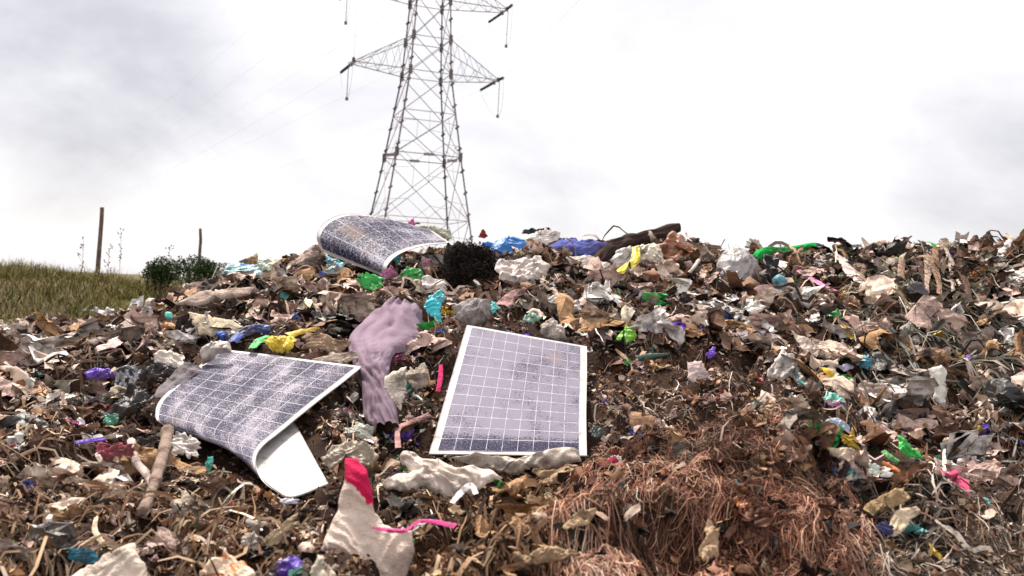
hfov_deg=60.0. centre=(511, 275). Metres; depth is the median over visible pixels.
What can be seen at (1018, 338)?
torn rag
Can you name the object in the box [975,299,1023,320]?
plastic film
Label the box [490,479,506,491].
plastic scrap
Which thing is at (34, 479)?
torn rag
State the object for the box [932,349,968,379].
torn rag
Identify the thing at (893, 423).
plastic film
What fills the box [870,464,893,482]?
torn rag
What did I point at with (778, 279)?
bottle
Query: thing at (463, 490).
plastic strip
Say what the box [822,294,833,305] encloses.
torn rag
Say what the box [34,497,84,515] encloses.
plastic film
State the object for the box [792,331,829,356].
plastic sheet
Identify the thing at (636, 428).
torn rag
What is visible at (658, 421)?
torn rag
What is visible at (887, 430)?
torn rag
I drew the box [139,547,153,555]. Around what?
torn rag
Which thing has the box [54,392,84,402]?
plastic film
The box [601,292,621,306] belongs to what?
plastic film
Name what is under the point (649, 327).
plastic sheet
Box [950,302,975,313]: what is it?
torn rag
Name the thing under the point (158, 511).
plastic film
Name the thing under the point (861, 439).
torn rag
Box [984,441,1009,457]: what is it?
torn rag
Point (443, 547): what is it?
torn rag
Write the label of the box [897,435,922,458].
plastic bag
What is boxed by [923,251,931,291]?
hanging strip
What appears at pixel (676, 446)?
husks and leaves
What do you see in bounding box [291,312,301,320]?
plastic scrap
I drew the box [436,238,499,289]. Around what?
black clump
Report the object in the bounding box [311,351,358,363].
plastic sheet
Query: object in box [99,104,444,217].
power cable
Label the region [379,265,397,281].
rag
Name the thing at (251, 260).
cardboard scrap
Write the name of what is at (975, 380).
plastic film
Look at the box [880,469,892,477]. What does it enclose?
paper scrap
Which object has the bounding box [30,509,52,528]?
plastic film
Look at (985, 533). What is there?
strands
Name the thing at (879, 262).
hanging strip
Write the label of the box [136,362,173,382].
black bag
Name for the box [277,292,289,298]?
plastic scrap
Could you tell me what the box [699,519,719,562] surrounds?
husk
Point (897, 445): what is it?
torn rag
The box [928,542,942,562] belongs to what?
plastic scrap
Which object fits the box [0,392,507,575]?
straw and ribbons
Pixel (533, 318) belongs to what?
plastic scrap
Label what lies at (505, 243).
plastic bag
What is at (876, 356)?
plastic film
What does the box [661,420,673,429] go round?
plastic film
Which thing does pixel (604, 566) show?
brown root fibres
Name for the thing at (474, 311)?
plastic sheet
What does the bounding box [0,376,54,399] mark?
torn rag
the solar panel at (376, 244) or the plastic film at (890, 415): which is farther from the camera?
the solar panel at (376, 244)
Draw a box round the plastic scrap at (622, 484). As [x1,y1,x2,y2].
[620,482,627,492]
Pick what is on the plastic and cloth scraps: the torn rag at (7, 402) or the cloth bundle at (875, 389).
the cloth bundle at (875, 389)
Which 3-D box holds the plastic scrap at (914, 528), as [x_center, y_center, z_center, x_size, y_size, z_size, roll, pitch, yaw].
[0.902,0.567,1.997,0.059,0.031,0.050,3,0,-38]
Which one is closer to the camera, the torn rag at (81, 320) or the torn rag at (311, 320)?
the torn rag at (311, 320)
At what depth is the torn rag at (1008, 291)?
5.18 m
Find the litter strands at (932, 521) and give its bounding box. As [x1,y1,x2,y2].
[4,239,1023,575]
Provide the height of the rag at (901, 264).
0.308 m
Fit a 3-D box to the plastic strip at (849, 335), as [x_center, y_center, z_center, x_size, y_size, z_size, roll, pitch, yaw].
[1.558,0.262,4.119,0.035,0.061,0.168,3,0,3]
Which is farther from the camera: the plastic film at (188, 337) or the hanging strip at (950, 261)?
the hanging strip at (950, 261)
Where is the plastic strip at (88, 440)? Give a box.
[75,437,105,444]
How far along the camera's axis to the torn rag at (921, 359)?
3.75 m
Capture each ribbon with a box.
[372,519,456,532]
[395,413,431,447]
[436,365,442,391]
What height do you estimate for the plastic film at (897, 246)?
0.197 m
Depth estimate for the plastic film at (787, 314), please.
4.36 m
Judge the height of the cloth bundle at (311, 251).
0.178 m
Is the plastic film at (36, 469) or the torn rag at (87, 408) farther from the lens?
the torn rag at (87, 408)
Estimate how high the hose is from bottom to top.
0.210 m
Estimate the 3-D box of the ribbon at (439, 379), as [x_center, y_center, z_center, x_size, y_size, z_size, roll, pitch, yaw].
[-0.278,0.396,3.429,0.023,0.075,0.266,3,0,-3]
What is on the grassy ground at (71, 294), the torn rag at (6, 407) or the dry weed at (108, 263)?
the dry weed at (108, 263)
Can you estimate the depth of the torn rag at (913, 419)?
3.38 m
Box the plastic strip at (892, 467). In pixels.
[882,461,900,472]
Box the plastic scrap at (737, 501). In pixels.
[728,499,746,507]
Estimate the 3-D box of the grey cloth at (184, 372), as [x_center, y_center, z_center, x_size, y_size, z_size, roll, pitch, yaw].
[-1.209,0.377,3.170,0.092,0.114,0.292,3,0,0]
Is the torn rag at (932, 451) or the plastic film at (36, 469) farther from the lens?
the torn rag at (932, 451)
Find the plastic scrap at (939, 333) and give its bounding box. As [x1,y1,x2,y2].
[932,331,945,336]
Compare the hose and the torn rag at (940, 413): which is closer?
the torn rag at (940, 413)
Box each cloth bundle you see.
[287,244,321,265]
[854,380,891,405]
[863,488,910,519]
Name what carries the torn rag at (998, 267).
on the rubbish mound
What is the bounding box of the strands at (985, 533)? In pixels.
[855,474,1023,575]
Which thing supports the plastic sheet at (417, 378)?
on the rubbish mound
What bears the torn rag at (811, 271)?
on the rubbish mound
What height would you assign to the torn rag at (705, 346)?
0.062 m
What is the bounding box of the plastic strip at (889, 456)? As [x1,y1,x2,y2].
[881,450,899,462]
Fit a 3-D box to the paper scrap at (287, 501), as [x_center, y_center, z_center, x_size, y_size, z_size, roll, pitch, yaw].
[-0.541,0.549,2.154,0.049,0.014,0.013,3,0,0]
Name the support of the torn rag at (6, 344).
on the rubbish mound
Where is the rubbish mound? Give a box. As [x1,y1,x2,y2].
[0,240,1023,575]
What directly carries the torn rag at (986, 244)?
on the rubbish mound
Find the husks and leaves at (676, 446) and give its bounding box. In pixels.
[0,348,1023,575]
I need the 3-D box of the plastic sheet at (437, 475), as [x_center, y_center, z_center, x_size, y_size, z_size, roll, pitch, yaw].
[-0.183,0.536,2.354,0.316,0.111,0.112,3,0,0]
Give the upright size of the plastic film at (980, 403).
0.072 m
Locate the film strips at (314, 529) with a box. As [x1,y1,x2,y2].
[0,225,1023,575]
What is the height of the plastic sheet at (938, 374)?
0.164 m
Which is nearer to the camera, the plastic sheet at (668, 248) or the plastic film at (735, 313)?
the plastic film at (735, 313)
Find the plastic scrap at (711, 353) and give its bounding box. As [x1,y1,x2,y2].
[705,346,716,358]
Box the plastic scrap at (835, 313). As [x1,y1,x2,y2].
[827,309,841,321]
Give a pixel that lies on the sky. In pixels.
(794, 122)
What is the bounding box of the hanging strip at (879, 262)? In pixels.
[876,255,882,273]
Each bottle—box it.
[636,353,668,360]
[745,238,761,247]
[772,274,787,289]
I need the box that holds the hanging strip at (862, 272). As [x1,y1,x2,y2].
[859,254,866,280]
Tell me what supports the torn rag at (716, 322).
on the rubbish mound
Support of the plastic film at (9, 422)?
on the rubbish mound
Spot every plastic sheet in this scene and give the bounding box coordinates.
[255,256,280,270]
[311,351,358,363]
[321,440,378,470]
[382,450,501,498]
[383,367,406,410]
[405,363,429,390]
[412,523,438,531]
[451,298,490,325]
[451,447,581,474]
[495,255,549,284]
[524,228,559,246]
[548,293,581,312]
[566,255,609,267]
[647,323,653,331]
[657,231,693,260]
[666,314,690,322]
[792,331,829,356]
[827,447,859,459]
[834,254,865,282]
[900,322,926,343]
[928,365,947,408]
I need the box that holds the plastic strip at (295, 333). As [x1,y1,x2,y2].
[286,327,319,336]
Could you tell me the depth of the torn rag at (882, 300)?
4.22 m
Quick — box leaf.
[266,513,300,546]
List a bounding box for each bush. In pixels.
[139,255,179,298]
[170,254,228,287]
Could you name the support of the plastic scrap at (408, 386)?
on the rubbish mound
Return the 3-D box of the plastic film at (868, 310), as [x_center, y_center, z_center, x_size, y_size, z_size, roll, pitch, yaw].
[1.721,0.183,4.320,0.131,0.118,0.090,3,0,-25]
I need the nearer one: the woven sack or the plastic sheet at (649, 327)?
the woven sack
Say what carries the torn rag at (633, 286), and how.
on the rubbish mound
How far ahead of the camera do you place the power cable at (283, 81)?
98.91 m
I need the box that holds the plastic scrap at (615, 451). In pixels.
[612,449,618,455]
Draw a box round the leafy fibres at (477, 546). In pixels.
[401,458,597,575]
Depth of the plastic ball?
4.06 m
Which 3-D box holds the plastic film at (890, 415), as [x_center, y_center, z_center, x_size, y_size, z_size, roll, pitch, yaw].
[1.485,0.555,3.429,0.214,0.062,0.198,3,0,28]
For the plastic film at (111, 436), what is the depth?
2.65 m
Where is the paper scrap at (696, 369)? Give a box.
[687,361,710,381]
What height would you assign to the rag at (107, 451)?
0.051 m
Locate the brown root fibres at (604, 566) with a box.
[528,403,903,575]
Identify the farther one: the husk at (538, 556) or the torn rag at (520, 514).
the torn rag at (520, 514)
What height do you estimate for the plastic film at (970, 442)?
0.185 m
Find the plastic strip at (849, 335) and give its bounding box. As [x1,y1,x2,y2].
[840,324,855,338]
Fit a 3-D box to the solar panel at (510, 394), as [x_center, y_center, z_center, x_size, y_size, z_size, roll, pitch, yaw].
[0.025,0.399,3.271,0.549,0.350,1.022,3,0,0]
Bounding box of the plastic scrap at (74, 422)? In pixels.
[63,417,80,424]
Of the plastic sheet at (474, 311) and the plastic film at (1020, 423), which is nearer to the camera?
the plastic film at (1020, 423)
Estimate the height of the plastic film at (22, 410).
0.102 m
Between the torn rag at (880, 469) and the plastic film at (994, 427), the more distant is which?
the plastic film at (994, 427)
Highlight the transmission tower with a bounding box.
[339,0,512,250]
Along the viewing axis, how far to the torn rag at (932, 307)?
4.03 m
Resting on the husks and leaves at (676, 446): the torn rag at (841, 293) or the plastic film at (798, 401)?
the plastic film at (798, 401)
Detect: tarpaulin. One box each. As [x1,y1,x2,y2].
[417,225,451,238]
[550,237,606,255]
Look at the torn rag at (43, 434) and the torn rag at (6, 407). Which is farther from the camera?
the torn rag at (6, 407)
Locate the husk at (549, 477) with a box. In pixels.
[532,464,577,488]
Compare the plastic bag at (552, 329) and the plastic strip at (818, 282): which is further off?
the plastic strip at (818, 282)
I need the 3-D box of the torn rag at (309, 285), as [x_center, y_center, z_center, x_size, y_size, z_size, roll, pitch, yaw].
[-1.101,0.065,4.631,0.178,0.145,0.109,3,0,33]
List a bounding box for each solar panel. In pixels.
[155,350,361,497]
[317,214,449,273]
[429,325,586,455]
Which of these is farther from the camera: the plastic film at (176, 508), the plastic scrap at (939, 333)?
the plastic scrap at (939, 333)
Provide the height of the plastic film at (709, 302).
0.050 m
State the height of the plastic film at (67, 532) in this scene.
0.096 m
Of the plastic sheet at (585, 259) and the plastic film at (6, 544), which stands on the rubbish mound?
the plastic film at (6, 544)
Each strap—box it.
[95,452,125,469]
[127,437,154,517]
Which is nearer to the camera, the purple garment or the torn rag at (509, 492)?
the torn rag at (509, 492)
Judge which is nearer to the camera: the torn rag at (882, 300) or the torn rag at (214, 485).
the torn rag at (214, 485)
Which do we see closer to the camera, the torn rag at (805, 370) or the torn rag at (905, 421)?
the torn rag at (905, 421)
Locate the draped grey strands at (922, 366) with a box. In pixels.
[826,239,1023,453]
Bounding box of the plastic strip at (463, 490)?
[450,483,477,503]
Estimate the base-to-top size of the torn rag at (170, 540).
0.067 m
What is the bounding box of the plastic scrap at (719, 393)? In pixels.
[716,388,724,403]
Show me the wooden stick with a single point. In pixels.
(160, 462)
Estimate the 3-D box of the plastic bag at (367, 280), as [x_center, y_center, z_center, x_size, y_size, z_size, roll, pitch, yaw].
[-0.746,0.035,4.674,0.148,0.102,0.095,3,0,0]
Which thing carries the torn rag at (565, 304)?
on the rubbish mound
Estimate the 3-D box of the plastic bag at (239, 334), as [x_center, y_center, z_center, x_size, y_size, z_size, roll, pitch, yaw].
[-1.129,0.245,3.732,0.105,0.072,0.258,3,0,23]
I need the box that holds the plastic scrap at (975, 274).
[969,271,978,280]
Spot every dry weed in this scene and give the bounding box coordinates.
[77,236,83,293]
[103,244,112,293]
[117,228,123,297]
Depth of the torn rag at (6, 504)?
1.91 m
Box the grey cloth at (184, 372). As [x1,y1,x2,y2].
[154,362,200,397]
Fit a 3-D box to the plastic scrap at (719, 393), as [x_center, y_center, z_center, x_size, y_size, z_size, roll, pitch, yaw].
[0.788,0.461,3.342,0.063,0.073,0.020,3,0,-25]
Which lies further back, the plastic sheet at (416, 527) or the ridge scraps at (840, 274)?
the ridge scraps at (840, 274)
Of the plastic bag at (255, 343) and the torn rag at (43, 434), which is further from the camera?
the plastic bag at (255, 343)
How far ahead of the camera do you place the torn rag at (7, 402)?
3.04 m
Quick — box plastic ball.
[165,312,172,319]
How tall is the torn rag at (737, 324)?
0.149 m
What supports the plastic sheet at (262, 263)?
on the ridge scraps at (840, 274)
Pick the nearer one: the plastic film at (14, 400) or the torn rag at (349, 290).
the plastic film at (14, 400)
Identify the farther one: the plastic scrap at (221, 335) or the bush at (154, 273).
the bush at (154, 273)
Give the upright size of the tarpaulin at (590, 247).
0.149 m
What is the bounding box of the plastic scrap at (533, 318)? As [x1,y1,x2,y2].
[523,312,541,324]
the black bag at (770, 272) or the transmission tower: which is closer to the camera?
the black bag at (770, 272)
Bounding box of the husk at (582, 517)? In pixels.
[562,507,596,529]
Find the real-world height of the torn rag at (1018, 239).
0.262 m
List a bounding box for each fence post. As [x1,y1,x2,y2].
[95,207,103,275]
[198,228,201,258]
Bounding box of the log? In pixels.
[594,223,680,261]
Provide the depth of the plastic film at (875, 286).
4.37 m
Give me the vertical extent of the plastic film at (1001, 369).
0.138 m
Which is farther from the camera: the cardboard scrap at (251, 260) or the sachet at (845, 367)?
the cardboard scrap at (251, 260)
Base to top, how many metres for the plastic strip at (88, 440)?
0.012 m
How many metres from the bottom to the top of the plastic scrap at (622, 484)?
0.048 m
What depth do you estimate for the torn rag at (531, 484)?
2.32 m
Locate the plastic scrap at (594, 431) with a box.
[588,425,604,437]
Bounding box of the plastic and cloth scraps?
[0,230,1023,519]
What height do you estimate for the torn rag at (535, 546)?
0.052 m
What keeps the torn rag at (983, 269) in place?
on the rubbish mound
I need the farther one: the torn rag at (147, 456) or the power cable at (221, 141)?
the power cable at (221, 141)
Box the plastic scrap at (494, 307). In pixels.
[490,301,498,313]
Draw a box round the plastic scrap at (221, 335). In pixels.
[216,331,226,340]
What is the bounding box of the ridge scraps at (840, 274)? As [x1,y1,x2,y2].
[91,230,1023,321]
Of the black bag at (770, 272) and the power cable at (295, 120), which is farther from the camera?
the power cable at (295, 120)
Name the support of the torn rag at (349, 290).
on the rubbish mound
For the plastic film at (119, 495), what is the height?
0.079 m
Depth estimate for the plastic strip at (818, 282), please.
4.85 m
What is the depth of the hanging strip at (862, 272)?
4.89 m
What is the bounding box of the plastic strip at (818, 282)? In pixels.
[797,270,836,290]
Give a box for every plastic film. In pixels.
[0,412,48,435]
[0,539,33,560]
[4,460,23,483]
[5,392,21,410]
[6,319,28,334]
[6,430,24,455]
[11,334,61,354]
[14,327,41,352]
[15,397,44,413]
[16,462,89,493]
[25,332,41,337]
[25,521,80,559]
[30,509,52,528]
[34,396,45,404]
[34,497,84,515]
[40,457,103,478]
[44,358,102,369]
[54,318,112,348]
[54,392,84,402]
[55,417,94,433]
[58,392,87,419]
[66,324,145,350]
[77,432,122,445]
[80,393,104,402]
[83,307,113,316]
[93,467,133,494]
[98,320,144,353]
[103,469,142,490]
[116,494,136,500]
[150,508,169,518]
[151,534,158,552]
[159,311,209,343]
[167,500,212,518]
[182,537,206,556]
[237,298,260,314]
[245,517,272,547]
[246,540,274,566]
[259,258,300,293]
[285,264,295,272]
[295,310,361,333]
[319,290,380,327]
[333,408,358,422]
[343,279,361,292]
[376,289,391,295]
[414,252,443,268]
[550,274,559,287]
[573,302,612,319]
[583,279,611,305]
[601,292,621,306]
[628,307,684,347]
[629,266,650,281]
[654,255,680,279]
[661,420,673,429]
[662,278,707,298]
[687,298,723,306]
[693,243,721,268]
[706,302,749,320]
[721,294,752,304]
[724,306,744,319]
[733,318,776,332]
[746,287,782,309]
[763,406,822,430]
[765,309,791,318]
[774,394,808,408]
[775,283,829,308]
[798,339,865,361]
[799,350,839,374]
[800,254,815,258]
[804,374,853,399]
[805,313,822,321]
[806,319,831,330]
[814,258,828,264]
[821,315,853,338]
[825,315,844,322]
[827,237,861,247]
[833,460,852,481]
[841,339,860,352]
[845,275,895,312]
[856,304,872,317]
[864,408,907,429]
[868,326,902,370]
[871,236,911,258]
[878,420,895,427]
[880,375,938,413]
[883,364,929,384]
[902,425,933,438]
[906,362,919,368]
[937,459,955,466]
[940,429,1016,464]
[951,301,964,333]
[959,327,993,353]
[959,374,988,393]
[973,360,1016,378]
[974,392,1001,409]
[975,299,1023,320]
[976,392,998,422]
[977,420,1008,437]
[984,377,1023,418]
[989,420,1023,441]
[990,404,1009,416]
[992,237,1018,260]
[998,297,1023,333]
[998,335,1023,345]
[1000,327,1014,350]
[1005,269,1023,281]
[1009,371,1023,390]
[1011,370,1023,387]
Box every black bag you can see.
[106,382,154,425]
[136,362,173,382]
[759,254,779,284]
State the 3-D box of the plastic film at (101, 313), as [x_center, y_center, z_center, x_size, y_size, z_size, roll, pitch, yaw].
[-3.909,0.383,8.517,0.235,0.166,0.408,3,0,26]
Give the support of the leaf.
on the rubbish mound
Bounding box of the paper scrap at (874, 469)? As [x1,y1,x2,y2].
[868,463,881,475]
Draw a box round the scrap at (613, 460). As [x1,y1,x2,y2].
[587,457,618,474]
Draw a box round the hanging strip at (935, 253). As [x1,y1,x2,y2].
[930,246,941,294]
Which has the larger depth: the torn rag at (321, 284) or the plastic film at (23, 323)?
the plastic film at (23, 323)
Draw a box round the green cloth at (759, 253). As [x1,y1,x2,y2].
[753,242,816,258]
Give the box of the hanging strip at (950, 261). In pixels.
[944,248,954,290]
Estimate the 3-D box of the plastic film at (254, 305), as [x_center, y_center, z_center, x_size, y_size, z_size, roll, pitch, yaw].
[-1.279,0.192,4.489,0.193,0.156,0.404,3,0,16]
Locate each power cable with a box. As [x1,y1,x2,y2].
[58,74,337,214]
[77,7,399,186]
[85,23,486,201]
[96,0,338,176]
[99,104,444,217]
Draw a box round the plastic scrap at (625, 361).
[621,359,630,365]
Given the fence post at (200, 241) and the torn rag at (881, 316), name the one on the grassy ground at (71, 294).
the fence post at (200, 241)
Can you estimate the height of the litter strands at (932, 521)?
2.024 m
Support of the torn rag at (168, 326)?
on the rubbish mound
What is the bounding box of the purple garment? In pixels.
[349,297,421,431]
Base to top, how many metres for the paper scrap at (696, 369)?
0.094 m
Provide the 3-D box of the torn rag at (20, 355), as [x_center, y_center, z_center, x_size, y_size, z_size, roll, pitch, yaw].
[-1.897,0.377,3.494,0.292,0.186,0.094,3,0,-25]
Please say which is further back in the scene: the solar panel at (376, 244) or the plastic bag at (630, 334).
the solar panel at (376, 244)
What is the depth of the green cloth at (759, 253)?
6.08 m
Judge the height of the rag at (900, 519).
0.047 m
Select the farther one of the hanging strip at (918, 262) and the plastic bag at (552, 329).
the hanging strip at (918, 262)
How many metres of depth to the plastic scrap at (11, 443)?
2.54 m
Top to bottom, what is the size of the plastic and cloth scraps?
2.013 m
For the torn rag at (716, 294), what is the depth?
4.47 m
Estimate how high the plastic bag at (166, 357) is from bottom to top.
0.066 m
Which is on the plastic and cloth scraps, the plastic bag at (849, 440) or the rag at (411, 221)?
the plastic bag at (849, 440)
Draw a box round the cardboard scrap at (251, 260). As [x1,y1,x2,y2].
[239,253,257,264]
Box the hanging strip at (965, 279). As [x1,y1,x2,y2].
[957,248,971,327]
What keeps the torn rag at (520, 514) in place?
on the rubbish mound
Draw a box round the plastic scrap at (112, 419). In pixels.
[103,413,118,424]
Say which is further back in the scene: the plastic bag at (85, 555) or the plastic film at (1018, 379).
the plastic film at (1018, 379)
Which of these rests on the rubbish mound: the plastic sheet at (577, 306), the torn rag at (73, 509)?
the torn rag at (73, 509)
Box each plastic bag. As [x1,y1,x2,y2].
[67,547,98,564]
[72,543,146,575]
[84,368,114,380]
[140,298,154,315]
[153,350,184,367]
[170,431,200,458]
[170,490,194,509]
[199,548,255,575]
[200,340,231,364]
[220,263,262,278]
[228,324,269,342]
[241,531,257,551]
[249,335,270,347]
[264,335,295,353]
[268,556,307,575]
[301,332,350,353]
[309,555,335,575]
[325,254,344,273]
[343,422,373,440]
[356,272,384,291]
[397,266,423,281]
[419,275,447,289]
[423,289,444,321]
[482,236,525,258]
[540,318,566,340]
[610,246,631,266]
[615,325,636,342]
[637,243,662,263]
[716,245,759,281]
[742,300,765,315]
[767,349,805,384]
[822,392,849,408]
[826,418,849,430]
[840,427,859,449]
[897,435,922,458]
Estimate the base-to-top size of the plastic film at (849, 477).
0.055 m
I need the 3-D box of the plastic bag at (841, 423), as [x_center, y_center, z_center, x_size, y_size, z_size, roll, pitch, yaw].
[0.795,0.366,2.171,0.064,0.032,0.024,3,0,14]
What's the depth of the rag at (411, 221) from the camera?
6.05 m
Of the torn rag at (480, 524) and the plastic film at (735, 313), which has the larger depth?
the plastic film at (735, 313)
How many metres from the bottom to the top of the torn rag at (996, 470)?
0.131 m
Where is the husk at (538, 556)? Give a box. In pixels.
[512,546,577,566]
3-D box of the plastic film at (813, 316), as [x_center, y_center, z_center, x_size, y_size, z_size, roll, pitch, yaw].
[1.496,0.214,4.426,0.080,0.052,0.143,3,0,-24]
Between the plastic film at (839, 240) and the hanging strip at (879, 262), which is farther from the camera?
the plastic film at (839, 240)
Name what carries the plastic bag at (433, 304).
on the plastic and cloth scraps
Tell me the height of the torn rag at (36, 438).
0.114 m
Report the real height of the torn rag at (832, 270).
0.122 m
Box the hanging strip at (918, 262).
[913,253,924,283]
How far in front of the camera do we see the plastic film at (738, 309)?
4.18 m
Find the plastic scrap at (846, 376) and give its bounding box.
[837,374,852,380]
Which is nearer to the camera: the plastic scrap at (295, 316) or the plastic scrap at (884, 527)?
the plastic scrap at (884, 527)
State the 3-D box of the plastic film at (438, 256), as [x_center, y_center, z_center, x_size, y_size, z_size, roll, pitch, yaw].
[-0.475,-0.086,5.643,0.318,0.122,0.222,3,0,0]
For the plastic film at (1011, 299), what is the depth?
4.26 m
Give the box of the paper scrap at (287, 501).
[279,498,298,504]
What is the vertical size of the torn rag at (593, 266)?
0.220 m
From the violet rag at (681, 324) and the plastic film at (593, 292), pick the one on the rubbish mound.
the plastic film at (593, 292)
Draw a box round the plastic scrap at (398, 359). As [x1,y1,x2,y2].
[391,354,405,363]
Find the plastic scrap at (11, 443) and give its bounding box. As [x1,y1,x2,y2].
[3,442,18,450]
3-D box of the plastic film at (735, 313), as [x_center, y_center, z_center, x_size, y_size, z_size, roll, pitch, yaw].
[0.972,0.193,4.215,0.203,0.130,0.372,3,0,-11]
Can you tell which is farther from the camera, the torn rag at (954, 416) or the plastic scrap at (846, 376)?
the plastic scrap at (846, 376)
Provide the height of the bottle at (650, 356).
0.039 m
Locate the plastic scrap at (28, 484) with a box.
[16,478,38,496]
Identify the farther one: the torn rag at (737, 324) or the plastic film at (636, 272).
the plastic film at (636, 272)
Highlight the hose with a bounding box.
[688,259,700,271]
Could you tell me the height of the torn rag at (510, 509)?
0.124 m
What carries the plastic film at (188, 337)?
on the rubbish mound
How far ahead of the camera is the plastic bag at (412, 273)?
5.06 m
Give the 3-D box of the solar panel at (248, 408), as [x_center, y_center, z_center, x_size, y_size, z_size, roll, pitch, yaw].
[-0.853,0.446,2.965,0.701,0.262,1.232,3,0,0]
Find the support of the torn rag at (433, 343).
on the rubbish mound
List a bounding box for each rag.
[0,333,18,350]
[0,347,47,366]
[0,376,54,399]
[0,389,15,415]
[0,397,9,419]
[0,427,13,438]
[0,445,12,466]
[0,497,30,534]
[15,475,37,494]
[24,423,59,451]
[30,406,55,423]
[33,312,82,336]
[42,428,55,437]
[45,503,93,522]
[56,411,69,424]
[65,420,99,435]
[72,336,85,347]
[75,316,90,322]
[75,402,106,418]
[81,379,109,398]
[83,487,105,499]
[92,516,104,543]
[95,442,134,461]
[111,443,205,476]
[117,424,144,442]
[122,326,152,359]
[124,307,160,340]
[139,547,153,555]
[147,526,184,555]
[160,322,174,338]
[166,287,182,295]
[197,477,253,502]
[256,298,277,308]
[270,310,304,326]
[296,255,326,271]
[297,274,317,298]
[305,317,317,326]
[311,278,328,300]
[343,285,359,293]
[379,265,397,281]
[401,331,458,355]
[406,515,450,524]
[408,217,420,225]
[422,256,432,274]
[438,544,463,554]
[470,549,484,569]
[471,515,501,537]
[478,229,487,238]
[488,481,527,503]
[492,474,538,495]
[494,497,556,520]
[496,287,525,308]
[501,551,524,575]
[510,516,527,530]
[514,510,542,520]
[521,228,535,233]
[526,526,547,549]
[555,293,634,330]
[582,257,623,287]
[621,281,662,295]
[633,423,642,435]
[650,418,661,428]
[673,321,702,329]
[683,328,707,340]
[696,268,718,284]
[700,341,718,350]
[705,287,730,299]
[705,309,760,355]
[723,319,756,334]
[741,313,810,336]
[780,353,832,381]
[787,262,795,271]
[800,267,826,275]
[800,419,811,427]
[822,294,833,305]
[830,267,836,279]
[830,290,860,308]
[843,313,866,336]
[856,328,912,350]
[856,434,869,450]
[866,315,892,329]
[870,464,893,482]
[872,312,894,318]
[873,293,910,311]
[876,421,896,440]
[885,238,913,251]
[885,506,920,535]
[891,442,923,452]
[893,393,961,426]
[893,409,937,449]
[894,348,933,368]
[897,254,905,295]
[898,295,970,335]
[903,433,930,455]
[906,413,918,430]
[907,281,928,297]
[907,346,950,359]
[925,449,942,454]
[930,422,973,441]
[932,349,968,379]
[947,412,969,421]
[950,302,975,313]
[956,339,998,368]
[964,254,985,272]
[965,458,1021,491]
[969,234,995,254]
[974,318,990,327]
[976,263,988,275]
[984,270,1016,288]
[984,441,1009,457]
[985,455,1002,462]
[992,265,1004,270]
[992,285,1019,297]
[998,312,1017,327]
[1003,229,1023,261]
[1009,330,1023,356]
[1014,463,1023,476]
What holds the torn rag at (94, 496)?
on the rubbish mound
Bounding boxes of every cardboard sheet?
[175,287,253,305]
[188,312,242,336]
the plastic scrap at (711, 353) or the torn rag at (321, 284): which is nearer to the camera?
the plastic scrap at (711, 353)
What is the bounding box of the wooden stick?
[137,424,173,516]
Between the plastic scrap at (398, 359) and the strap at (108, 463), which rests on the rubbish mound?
the plastic scrap at (398, 359)
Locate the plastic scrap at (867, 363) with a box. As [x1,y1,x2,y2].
[859,355,871,369]
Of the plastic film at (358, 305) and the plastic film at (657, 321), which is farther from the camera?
the plastic film at (358, 305)
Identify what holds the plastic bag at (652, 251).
on the rubbish mound
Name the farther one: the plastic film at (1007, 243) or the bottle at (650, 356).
the plastic film at (1007, 243)
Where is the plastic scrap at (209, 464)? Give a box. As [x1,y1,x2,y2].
[205,456,213,471]
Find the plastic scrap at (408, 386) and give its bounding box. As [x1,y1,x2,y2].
[405,383,413,390]
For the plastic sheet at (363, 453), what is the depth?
2.55 m
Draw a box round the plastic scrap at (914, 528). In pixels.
[902,522,928,534]
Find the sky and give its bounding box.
[0,0,1023,276]
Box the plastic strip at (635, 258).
[617,246,640,274]
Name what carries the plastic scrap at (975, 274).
on the rubbish mound
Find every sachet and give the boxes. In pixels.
[113,365,141,387]
[837,363,853,371]
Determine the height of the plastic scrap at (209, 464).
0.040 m
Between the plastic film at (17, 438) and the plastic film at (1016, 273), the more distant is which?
the plastic film at (1016, 273)
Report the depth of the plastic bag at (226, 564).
1.57 m
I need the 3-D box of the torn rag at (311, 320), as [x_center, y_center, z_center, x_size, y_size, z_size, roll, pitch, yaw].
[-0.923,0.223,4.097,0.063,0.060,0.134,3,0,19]
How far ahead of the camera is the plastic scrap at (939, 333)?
3.90 m
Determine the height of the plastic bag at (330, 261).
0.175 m
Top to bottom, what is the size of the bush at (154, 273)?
0.768 m
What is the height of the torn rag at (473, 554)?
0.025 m
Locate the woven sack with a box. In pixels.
[321,458,413,575]
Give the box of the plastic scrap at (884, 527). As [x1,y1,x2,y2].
[875,521,893,535]
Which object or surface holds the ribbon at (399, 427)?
on the rubbish mound
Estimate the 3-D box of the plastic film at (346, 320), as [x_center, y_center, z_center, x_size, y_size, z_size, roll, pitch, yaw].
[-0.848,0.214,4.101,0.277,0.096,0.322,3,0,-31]
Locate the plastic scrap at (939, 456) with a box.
[935,452,947,461]
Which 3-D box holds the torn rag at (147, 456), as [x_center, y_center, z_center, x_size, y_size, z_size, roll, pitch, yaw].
[-1.008,0.569,2.539,0.250,0.162,0.154,3,0,-20]
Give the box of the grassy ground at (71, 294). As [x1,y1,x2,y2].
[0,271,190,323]
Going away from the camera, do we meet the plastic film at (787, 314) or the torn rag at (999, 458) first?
the torn rag at (999, 458)
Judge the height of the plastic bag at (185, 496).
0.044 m
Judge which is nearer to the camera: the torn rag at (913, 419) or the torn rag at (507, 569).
the torn rag at (507, 569)
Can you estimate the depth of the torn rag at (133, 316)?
3.84 m
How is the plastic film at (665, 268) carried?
on the rubbish mound

